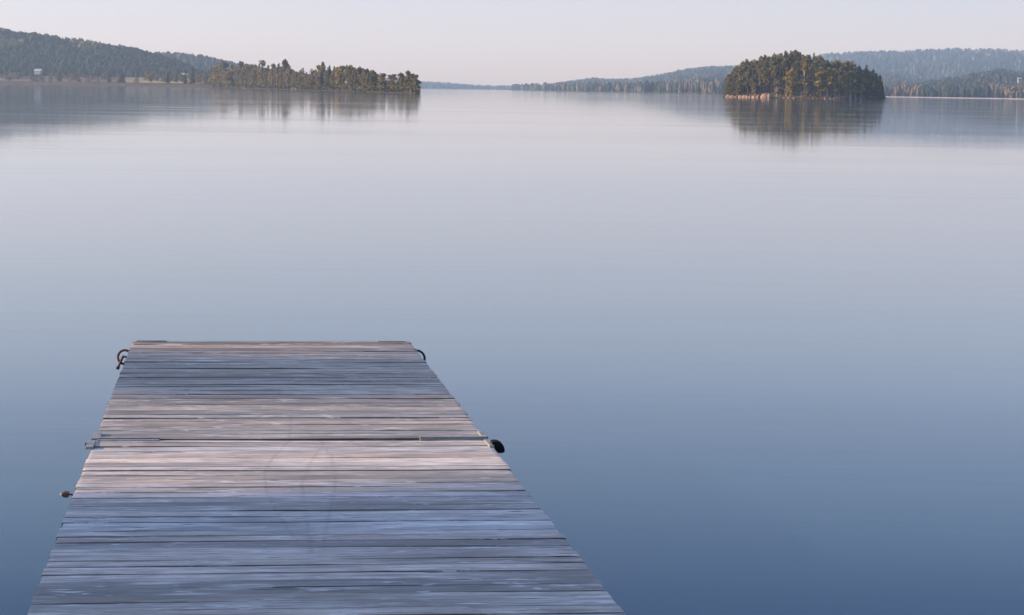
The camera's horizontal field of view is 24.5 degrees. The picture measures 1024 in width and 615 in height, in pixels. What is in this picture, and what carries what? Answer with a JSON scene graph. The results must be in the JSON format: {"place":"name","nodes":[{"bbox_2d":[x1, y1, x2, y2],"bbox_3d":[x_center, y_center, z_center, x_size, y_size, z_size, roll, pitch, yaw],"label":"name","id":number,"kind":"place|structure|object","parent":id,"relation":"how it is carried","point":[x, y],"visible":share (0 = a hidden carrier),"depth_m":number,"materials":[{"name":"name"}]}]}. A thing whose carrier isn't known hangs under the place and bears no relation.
{"place":"outdoors","nodes":[
{"label":"outdoors","id":0,"kind":"place"},
{"bbox_2d":[0,75,118,81],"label":"heath","id":1,"kind":"object","parent":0,"point":[54,79],"visible":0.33,"depth_m":2138.92,"materials":[{"name":"green plant"}]},
{"bbox_2d":[15,72,21,78],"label":"broadleaf tree","id":2,"kind":"object","parent":1,"relation":"on","point":[19,74],"visible":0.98,"depth_m":2197.92,"materials":[{"name":"green plant"}]},
{"bbox_2d":[34,68,42,73],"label":"house","id":3,"kind":"structure","parent":1,"relation":"on","point":[38,71],"depth_m":2363.57,"materials":[{"name":"metal"}]},
{"bbox_2d":[0,81,219,87],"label":"bank","id":4,"kind":"structure","parent":0,"point":[115,84],"depth_m":1900.55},
{"bbox_2d":[54,72,61,81],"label":"broadleaf tree","id":5,"kind":"object","parent":4,"relation":"on","point":[58,77],"visible":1,"depth_m":2045.68,"materials":[{"name":"green plant"}]},
{"bbox_2d":[118,72,125,81],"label":"spruce tree","id":6,"kind":"object","parent":4,"relation":"on","point":[120,79],"visible":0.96,"depth_m":1930.09,"materials":[{"name":"green plant"}]},
{"bbox_2d":[189,66,195,83],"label":"spruce tree","id":7,"kind":"object","parent":4,"relation":"on","point":[192,76],"visible":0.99,"depth_m":1764.20,"materials":[{"name":"green plant"}]},
{"bbox_2d":[122,77,209,83],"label":"field","id":8,"kind":"structure","parent":0,"point":[132,79],"depth_m":1971.60,"materials":[{"name":"beige plant"}]},
{"bbox_2d":[143,71,149,82],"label":"birch tree","id":9,"kind":"object","parent":8,"relation":"on","point":[146,76],"visible":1,"depth_m":1874.25,"materials":[{"name":"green plant"}]},
{"bbox_2d":[206,87,418,93],"bbox_3d":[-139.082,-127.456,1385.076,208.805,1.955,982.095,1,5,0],"label":"headland","id":10,"kind":"structure","parent":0,"point":[320,90],"depth_m":1169.90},
{"bbox_2d":[208,66,217,83],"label":"birch tree","id":11,"kind":"object","parent":10,"relation":"on","point":[215,68],"visible":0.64,"depth_m":1693.62,"materials":[{"name":"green plant"}]},
{"bbox_2d":[219,61,228,83],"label":"broadleaf tree","id":12,"kind":"object","parent":10,"relation":"on","point":[224,64],"visible":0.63,"depth_m":1650.04,"materials":[{"name":"green plant"}]},
{"bbox_2d":[223,68,236,83],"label":"birch tree","id":13,"kind":"object","parent":10,"relation":"on","point":[231,71],"visible":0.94,"depth_m":1618.00,"materials":[{"name":"green plant"}]},
{"bbox_2d":[235,61,243,82],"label":"broadleaf tree","id":14,"kind":"object","parent":10,"relation":"on","point":[241,64],"visible":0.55,"depth_m":1581.53,"materials":[{"name":"green plant"}]},
{"bbox_2d":[241,65,247,87],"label":"birch tree","id":15,"kind":"object","parent":10,"relation":"on","point":[244,69],"visible":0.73,"depth_m":1564.73,"materials":[{"name":"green plant"}]},
{"bbox_2d":[244,64,252,79],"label":"birch tree","id":16,"kind":"object","parent":10,"relation":"on","point":[249,67],"visible":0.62,"depth_m":1531.57,"materials":[{"name":"green plant"}]},
{"bbox_2d":[252,68,257,82],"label":"birch tree","id":17,"kind":"object","parent":10,"relation":"on","point":[254,70],"visible":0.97,"depth_m":1501.88,"materials":[{"name":"green plant"}]},
{"bbox_2d":[257,60,265,83],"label":"broadleaf tree","id":18,"kind":"object","parent":10,"relation":"on","point":[262,63],"visible":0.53,"depth_m":1484.85,"materials":[{"name":"green plant"}]},
{"bbox_2d":[269,69,273,86],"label":"birch tree","id":19,"kind":"object","parent":10,"relation":"on","point":[272,75],"visible":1,"depth_m":1420.34,"materials":[{"name":"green plant"}]},
{"bbox_2d":[274,67,278,88],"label":"birch tree","id":20,"kind":"object","parent":10,"relation":"on","point":[277,74],"visible":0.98,"depth_m":1396.15,"materials":[{"name":"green plant"}]},
{"bbox_2d":[278,59,290,88],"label":"broadleaf tree","id":21,"kind":"object","parent":10,"relation":"on","point":[284,63],"visible":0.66,"depth_m":1368.08,"materials":[{"name":"green plant"}]},
{"bbox_2d":[283,70,290,87],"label":"birch tree","id":22,"kind":"object","parent":10,"relation":"on","point":[287,75],"visible":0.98,"depth_m":1346.22,"materials":[{"name":"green plant"}]},
{"bbox_2d":[283,65,292,88],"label":"birch tree","id":23,"kind":"object","parent":10,"relation":"on","point":[290,72],"visible":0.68,"depth_m":1357.59,"materials":[{"name":"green plant"}]},
{"bbox_2d":[288,71,297,87],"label":"birch tree","id":24,"kind":"object","parent":10,"relation":"on","point":[296,75],"visible":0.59,"depth_m":1320.51,"materials":[{"name":"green plant"}]},
{"bbox_2d":[296,68,307,86],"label":"birch tree","id":25,"kind":"object","parent":10,"relation":"on","point":[301,73],"visible":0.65,"depth_m":1298.96,"materials":[{"name":"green plant"}]},
{"bbox_2d":[310,76,315,89],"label":"broadleaf tree","id":26,"kind":"object","parent":10,"relation":"on","point":[312,80],"visible":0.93,"depth_m":1237.96,"materials":[{"name":"green plant"}]},
{"bbox_2d":[210,84,420,93],"bbox_3d":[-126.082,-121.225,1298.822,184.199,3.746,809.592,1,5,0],"label":"undergrowth","id":27,"kind":"object","parent":10,"relation":"on","point":[380,89],"visible":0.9,"depth_m":1123.70,"materials":[{"name":"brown plant"}]},
{"bbox_2d":[314,74,318,85],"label":"birch tree","id":28,"kind":"object","parent":10,"relation":"on","point":[317,79],"visible":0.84,"depth_m":1223.56,"materials":[{"name":"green plant"}]},
{"bbox_2d":[318,72,324,89],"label":"spruce tree","id":29,"kind":"object","parent":10,"relation":"on","point":[321,80],"visible":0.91,"depth_m":1210.40,"materials":[{"name":"green plant"}]},
{"bbox_2d":[318,61,325,84],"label":"broadleaf tree","id":30,"kind":"object","parent":10,"relation":"on","point":[322,68],"visible":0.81,"depth_m":1212.45,"materials":[{"name":"green plant"}]},
{"bbox_2d":[326,65,330,88],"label":"spruce tree","id":31,"kind":"object","parent":10,"relation":"on","point":[329,72],"visible":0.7,"depth_m":1182.26,"materials":[{"name":"green plant"}]},
{"bbox_2d":[328,74,335,88],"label":"broadleaf tree","id":32,"kind":"object","parent":10,"relation":"on","point":[331,80],"visible":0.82,"depth_m":1160.45,"materials":[{"name":"green plant"}]},
{"bbox_2d":[337,72,342,87],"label":"broadleaf tree","id":33,"kind":"object","parent":10,"relation":"on","point":[340,76],"visible":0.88,"depth_m":1128.52,"materials":[{"name":"green plant"}]},
{"bbox_2d":[335,65,346,84],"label":"birch tree","id":34,"kind":"object","parent":10,"relation":"on","point":[341,69],"visible":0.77,"depth_m":1137.67,"materials":[{"name":"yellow plant"}]},
{"bbox_2d":[341,75,345,87],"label":"broadleaf tree","id":35,"kind":"object","parent":10,"relation":"on","point":[343,80],"visible":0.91,"depth_m":1115.85,"materials":[{"name":"green plant"}]},
{"bbox_2d":[344,65,354,76],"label":"broadleaf tree","id":36,"kind":"object","parent":10,"relation":"on","point":[350,68],"visible":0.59,"depth_m":1104.14,"materials":[{"name":"green plant"}]},
{"bbox_2d":[349,74,354,89],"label":"broadleaf tree","id":37,"kind":"object","parent":10,"relation":"on","point":[352,77],"visible":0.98,"depth_m":1079.41,"materials":[{"name":"green plant"}]},
{"bbox_2d":[353,71,357,88],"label":"broadleaf tree","id":38,"kind":"object","parent":10,"relation":"on","point":[355,78],"visible":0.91,"depth_m":1072.17,"materials":[{"name":"green plant"}]},
{"bbox_2d":[353,67,362,86],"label":"broadleaf tree","id":39,"kind":"object","parent":10,"relation":"on","point":[359,70],"visible":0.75,"depth_m":1074.71,"materials":[{"name":"green plant"}]},
{"bbox_2d":[364,73,369,85],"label":"broadleaf tree","id":40,"kind":"object","parent":10,"relation":"on","point":[367,79],"visible":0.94,"depth_m":1030.38,"materials":[{"name":"green plant"}]},
{"bbox_2d":[369,70,376,85],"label":"broadleaf tree","id":41,"kind":"object","parent":10,"relation":"on","point":[372,72],"visible":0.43,"depth_m":1037.82,"materials":[{"name":"green plant"}]},
{"bbox_2d":[377,73,388,87],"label":"broadleaf tree","id":42,"kind":"object","parent":10,"relation":"on","point":[381,81],"visible":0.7,"depth_m":1003.70,"materials":[{"name":"green plant"}]},
{"bbox_2d":[389,74,397,85],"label":"birch tree","id":43,"kind":"object","parent":10,"relation":"on","point":[393,78],"visible":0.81,"depth_m":972.64,"materials":[{"name":"green plant"}]},
{"bbox_2d":[395,72,405,84],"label":"broadleaf tree","id":44,"kind":"object","parent":10,"relation":"on","point":[401,77],"visible":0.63,"depth_m":965.77,"materials":[{"name":"green plant"}]},
{"bbox_2d":[404,70,411,90],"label":"broadleaf tree","id":45,"kind":"object","parent":10,"relation":"on","point":[408,73],"visible":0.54,"depth_m":940.52,"materials":[{"name":"green plant"}]},
{"bbox_2d":[407,73,414,85],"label":"broadleaf tree","id":46,"kind":"object","parent":10,"relation":"on","point":[412,75],"visible":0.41,"depth_m":929.37,"materials":[{"name":"green plant"}]},
{"bbox_2d":[412,74,421,87],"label":"broadleaf tree","id":47,"kind":"object","parent":10,"relation":"on","point":[415,77],"visible":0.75,"depth_m":917.13,"materials":[{"name":"green plant"}]},
{"bbox_2d":[421,86,496,89],"bbox_3d":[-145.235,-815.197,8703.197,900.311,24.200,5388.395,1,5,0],"label":"hills","id":48,"kind":"structure","parent":0,"point":[460,88],"depth_m":6728.64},
{"bbox_2d":[385,78,510,89],"bbox_3d":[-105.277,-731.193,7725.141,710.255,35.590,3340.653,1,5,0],"label":"forest","id":49,"kind":"object","parent":48,"relation":"on","point":[437,85],"visible":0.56,"depth_m":6942.18,"materials":[{"name":"green plant"}]},
{"bbox_2d":[0,84,1023,614],"bbox_3d":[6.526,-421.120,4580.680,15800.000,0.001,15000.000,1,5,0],"label":"water","id":50,"kind":"structure","parent":0,"point":[702,354],"depth_m":25.38,"materials":[{"name":"blue liquid"}]},
{"bbox_2d":[28,340,624,614],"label":"wooden jetty","id":51,"kind":"object","parent":50,"relation":"in","point":[292,478],"visible":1,"depth_m":10.21,"materials":[{"name":"grey wood"}]},
{"bbox_2d":[0,0,1023,85],"label":"sky","id":52,"kind":"structure","parent":0,"point":[476,42],"materials":[{"name":"white"}]},
{"bbox_2d":[523,90,724,94],"bbox_3d":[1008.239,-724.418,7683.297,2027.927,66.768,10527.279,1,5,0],"label":"hills","id":53,"kind":"structure","parent":0,"point":[628,92],"depth_m":2957.15,"materials":[{"name":"green plant"}]},
{"bbox_2d":[511,64,960,96],"bbox_3d":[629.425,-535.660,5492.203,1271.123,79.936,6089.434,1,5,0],"label":"ridge forest","id":54,"kind":"object","parent":53,"relation":"on","point":[704,80],"visible":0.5,"depth_m":3720.16,"materials":[{"name":"plant"}]},
{"bbox_2d":[748,89,878,99],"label":"island","id":55,"kind":"structure","parent":0,"point":[814,97],"depth_m":1047.30,"materials":[{"name":"stone"}]},
{"bbox_2d":[723,78,731,92],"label":"broadleaf tree","id":56,"kind":"object","parent":55,"relation":"on","point":[728,81],"visible":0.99,"depth_m":1071.07,"materials":[{"name":"green plant"}]},
{"bbox_2d":[726,81,735,94],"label":"broadleaf tree","id":57,"kind":"object","parent":55,"relation":"on","point":[731,88],"visible":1,"depth_m":1064.43,"materials":[{"name":"green plant"}]},
{"bbox_2d":[732,72,737,85],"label":"pine tree","id":58,"kind":"object","parent":55,"relation":"on","point":[734,76],"visible":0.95,"depth_m":1068.75,"materials":[{"name":"green plant"}]},
{"bbox_2d":[734,86,740,95],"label":"birch tree","id":59,"kind":"object","parent":55,"relation":"on","point":[737,92],"visible":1,"depth_m":1059.05,"materials":[{"name":"green plant"}]},
{"bbox_2d":[735,76,742,93],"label":"pine tree","id":60,"kind":"object","parent":55,"relation":"on","point":[740,85],"visible":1,"depth_m":1060.33,"materials":[{"name":"green plant"}]},
{"bbox_2d":[739,73,745,94],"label":"pine tree","id":61,"kind":"object","parent":55,"relation":"on","point":[743,79],"visible":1,"depth_m":1058.98,"materials":[{"name":"green plant"}]},
{"bbox_2d":[740,69,746,94],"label":"spruce tree","id":62,"kind":"object","parent":55,"relation":"on","point":[741,73],"visible":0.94,"depth_m":1066.96,"materials":[{"name":"green plant"}]},
{"bbox_2d":[740,62,748,90],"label":"broadleaf tree","id":63,"kind":"object","parent":55,"relation":"on","point":[744,65],"visible":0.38,"depth_m":1073.64,"materials":[{"name":"green plant"}]},
{"bbox_2d":[744,72,751,94],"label":"pine tree","id":64,"kind":"object","parent":55,"relation":"on","point":[747,77],"visible":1,"depth_m":1057.24,"materials":[{"name":"green plant"}]},
{"bbox_2d":[747,65,753,93],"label":"pine tree","id":65,"kind":"object","parent":55,"relation":"on","point":[750,69],"visible":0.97,"depth_m":1065.21,"materials":[{"name":"green plant"}]},
{"bbox_2d":[748,67,755,92],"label":"spruce tree","id":66,"kind":"object","parent":55,"relation":"on","point":[753,73],"visible":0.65,"depth_m":1064.89,"materials":[{"name":"green plant"}]},
{"bbox_2d":[749,61,757,86],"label":"broadleaf tree","id":67,"kind":"object","parent":55,"relation":"on","point":[754,63],"visible":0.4,"depth_m":1072.72,"materials":[{"name":"green plant"}]},
{"bbox_2d":[751,83,756,95],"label":"birch tree","id":68,"kind":"object","parent":55,"relation":"on","point":[753,86],"visible":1,"depth_m":1051.94,"materials":[{"name":"green plant"}]},
{"bbox_2d":[751,72,760,94],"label":"spruce tree","id":69,"kind":"object","parent":55,"relation":"on","point":[756,80],"visible":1,"depth_m":1055.05,"materials":[{"name":"green plant"}]},
{"bbox_2d":[758,72,764,93],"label":"pine tree","id":70,"kind":"object","parent":55,"relation":"on","point":[760,83],"visible":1,"depth_m":1053.97,"materials":[{"name":"green plant"}]},
{"bbox_2d":[759,66,768,93],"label":"pine tree","id":71,"kind":"object","parent":55,"relation":"on","point":[763,68],"visible":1,"depth_m":1052.60,"materials":[{"name":"green plant"}]},
{"bbox_2d":[762,67,772,93],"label":"broadleaf tree","id":72,"kind":"object","parent":55,"relation":"on","point":[767,85],"visible":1,"depth_m":1052.80,"materials":[{"name":"green plant"}]},
{"bbox_2d":[767,66,776,94],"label":"pine tree","id":73,"kind":"object","parent":55,"relation":"on","point":[772,71],"visible":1,"depth_m":1051.57,"materials":[{"name":"green plant"}]},
{"bbox_2d":[772,65,779,94],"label":"pine tree","id":74,"kind":"object","parent":55,"relation":"on","point":[776,69],"visible":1,"depth_m":1050.70,"materials":[{"name":"green plant"}]},
{"bbox_2d":[772,80,782,96],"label":"birch tree","id":75,"kind":"object","parent":55,"relation":"on","point":[776,84],"visible":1,"depth_m":1046.90,"materials":[{"name":"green plant"}]},
{"bbox_2d":[775,56,781,76],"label":"broadleaf tree","id":76,"kind":"object","parent":55,"relation":"on","point":[778,61],"visible":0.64,"depth_m":1060.53,"materials":[{"name":"green plant"}]},
{"bbox_2d":[777,64,782,94],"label":"spruce tree","id":77,"kind":"object","parent":55,"relation":"on","point":[780,78],"visible":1,"depth_m":1050.13,"materials":[{"name":"green plant"}]},
{"bbox_2d":[780,65,786,93],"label":"spruce tree","id":78,"kind":"object","parent":55,"relation":"on","point":[783,88],"visible":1,"depth_m":1049.71,"materials":[{"name":"green plant"}]},
{"bbox_2d":[781,58,788,82],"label":"broadleaf tree","id":79,"kind":"object","parent":55,"relation":"on","point":[784,62],"visible":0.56,"depth_m":1059.46,"materials":[{"name":"green plant"}]},
{"bbox_2d":[782,69,799,96],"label":"birch tree","id":80,"kind":"object","parent":55,"relation":"on","point":[790,79],"visible":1,"depth_m":1043.61,"materials":[{"name":"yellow plant"}]},
{"bbox_2d":[791,64,796,80],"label":"pine tree","id":81,"kind":"object","parent":55,"relation":"on","point":[793,66],"visible":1,"depth_m":1048.34,"materials":[{"name":"green plant"}]},
{"bbox_2d":[795,61,800,84],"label":"pine tree","id":82,"kind":"object","parent":55,"relation":"on","point":[797,63],"visible":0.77,"depth_m":1059.41,"materials":[{"name":"green plant"}]},
{"bbox_2d":[798,75,805,94],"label":"birch tree","id":83,"kind":"object","parent":55,"relation":"on","point":[800,80],"visible":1,"depth_m":1043.26,"materials":[{"name":"green plant"}]},
{"bbox_2d":[725,91,885,99],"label":"undergrowth","id":84,"kind":"object","parent":55,"relation":"on","point":[821,95],"visible":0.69,"depth_m":1046.70,"materials":[{"name":"green plant"}]},
{"bbox_2d":[801,59,810,95],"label":"birch tree","id":85,"kind":"object","parent":55,"relation":"on","point":[806,64],"visible":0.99,"depth_m":1042.18,"materials":[{"name":"green plant"}]},
{"bbox_2d":[805,72,812,95],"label":"birch tree","id":86,"kind":"object","parent":55,"relation":"on","point":[808,77],"visible":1,"depth_m":1042.83,"materials":[{"name":"green plant"}]},
{"bbox_2d":[809,79,813,92],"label":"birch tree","id":87,"kind":"object","parent":55,"relation":"on","point":[811,84],"visible":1,"depth_m":1042.80,"materials":[{"name":"green plant"}]},
{"bbox_2d":[812,61,818,76],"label":"pine tree","id":88,"kind":"object","parent":55,"relation":"on","point":[815,64],"visible":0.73,"depth_m":1058.29,"materials":[{"name":"green plant"}]},
{"bbox_2d":[812,67,826,96],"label":"birch tree","id":89,"kind":"object","parent":55,"relation":"on","point":[819,76],"visible":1,"depth_m":1042.07,"materials":[{"name":"green plant"}]},
{"bbox_2d":[822,61,828,83],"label":"broadleaf tree","id":90,"kind":"object","parent":55,"relation":"on","point":[825,63],"visible":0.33,"depth_m":1068.85,"materials":[{"name":"green plant"}]},
{"bbox_2d":[822,68,832,97],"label":"birch tree","id":91,"kind":"object","parent":55,"relation":"on","point":[827,74],"visible":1,"depth_m":1042.46,"materials":[{"name":"green plant"}]},
{"bbox_2d":[827,68,839,97],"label":"birch tree","id":92,"kind":"object","parent":55,"relation":"on","point":[834,73],"visible":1,"depth_m":1043.19,"materials":[{"name":"green plant"}]},
{"bbox_2d":[837,83,842,98],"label":"birch tree","id":93,"kind":"object","parent":55,"relation":"on","point":[840,89],"visible":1,"depth_m":1044.01,"materials":[{"name":"green plant"}]},
{"bbox_2d":[837,66,844,91],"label":"broadleaf tree","id":94,"kind":"object","parent":55,"relation":"on","point":[841,69],"visible":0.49,"depth_m":1058.16,"materials":[{"name":"green plant"}]},
{"bbox_2d":[841,65,850,91],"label":"broadleaf tree","id":95,"kind":"object","parent":55,"relation":"on","point":[846,69],"visible":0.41,"depth_m":1058.42,"materials":[{"name":"green plant"}]},
{"bbox_2d":[846,71,856,98],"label":"birch tree","id":96,"kind":"object","parent":55,"relation":"on","point":[850,74],"visible":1,"depth_m":1045.41,"materials":[{"name":"green plant"}]},
{"bbox_2d":[853,76,859,98],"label":"spruce tree","id":97,"kind":"object","parent":55,"relation":"on","point":[858,84],"visible":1,"depth_m":1050.67,"materials":[{"name":"green plant"}]},
{"bbox_2d":[878,86,883,99],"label":"spruce tree","id":98,"kind":"object","parent":55,"relation":"on","point":[881,91],"visible":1,"depth_m":1058.67,"materials":[{"name":"green plant"}]},
{"bbox_2d":[835,53,1022,78],"bbox_3d":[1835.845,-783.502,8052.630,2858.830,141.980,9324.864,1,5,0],"label":"hills","id":99,"kind":"structure","parent":0,"point":[951,71],"depth_m":6115.19,"materials":[{"name":"green plant"}]},
{"bbox_2d":[811,47,1023,81],"bbox_3d":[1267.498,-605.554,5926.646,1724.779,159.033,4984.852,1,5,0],"label":"ridge forest","id":100,"kind":"object","parent":99,"relation":"on","point":[900,60],"visible":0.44,"depth_m":6194.09,"materials":[{"name":"plant"}]},
{"bbox_2d":[886,96,1023,98],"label":"beach","id":101,"kind":"structure","parent":0,"point":[955,97],"depth_m":2332.33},
{"bbox_3d":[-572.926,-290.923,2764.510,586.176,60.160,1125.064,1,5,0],"label":"hills","id":102,"kind":"structure","parent":0,"visible":0},
{"bbox_2d":[0,27,210,77],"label":"hillside forest","id":103,"kind":"object","parent":102,"relation":"on","point":[27,53],"visible":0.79,"depth_m":2483.90,"materials":[{"name":"plant"}]},
{"bbox_3d":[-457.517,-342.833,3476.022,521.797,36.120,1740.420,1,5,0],"label":"hills","id":104,"kind":"structure","parent":0,"visible":0},
{"bbox_2d":[154,51,309,85],"bbox_3d":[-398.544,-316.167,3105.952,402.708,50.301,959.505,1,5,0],"label":"knoll forest","id":105,"kind":"object","parent":104,"relation":"on","point":[202,62],"visible":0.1,"depth_m":3251.23,"materials":[{"name":"plant"}]},
{"bbox_3d":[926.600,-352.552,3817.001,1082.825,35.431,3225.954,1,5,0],"label":"hills","id":106,"kind":"structure","parent":0,"visible":0},
{"bbox_2d":[883,68,1023,97],"bbox_3d":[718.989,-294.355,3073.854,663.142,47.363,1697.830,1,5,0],"label":"spur forest","id":107,"kind":"object","parent":106,"relation":"on","point":[994,83],"visible":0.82,"depth_m":2500.22,"materials":[{"name":"plant"}]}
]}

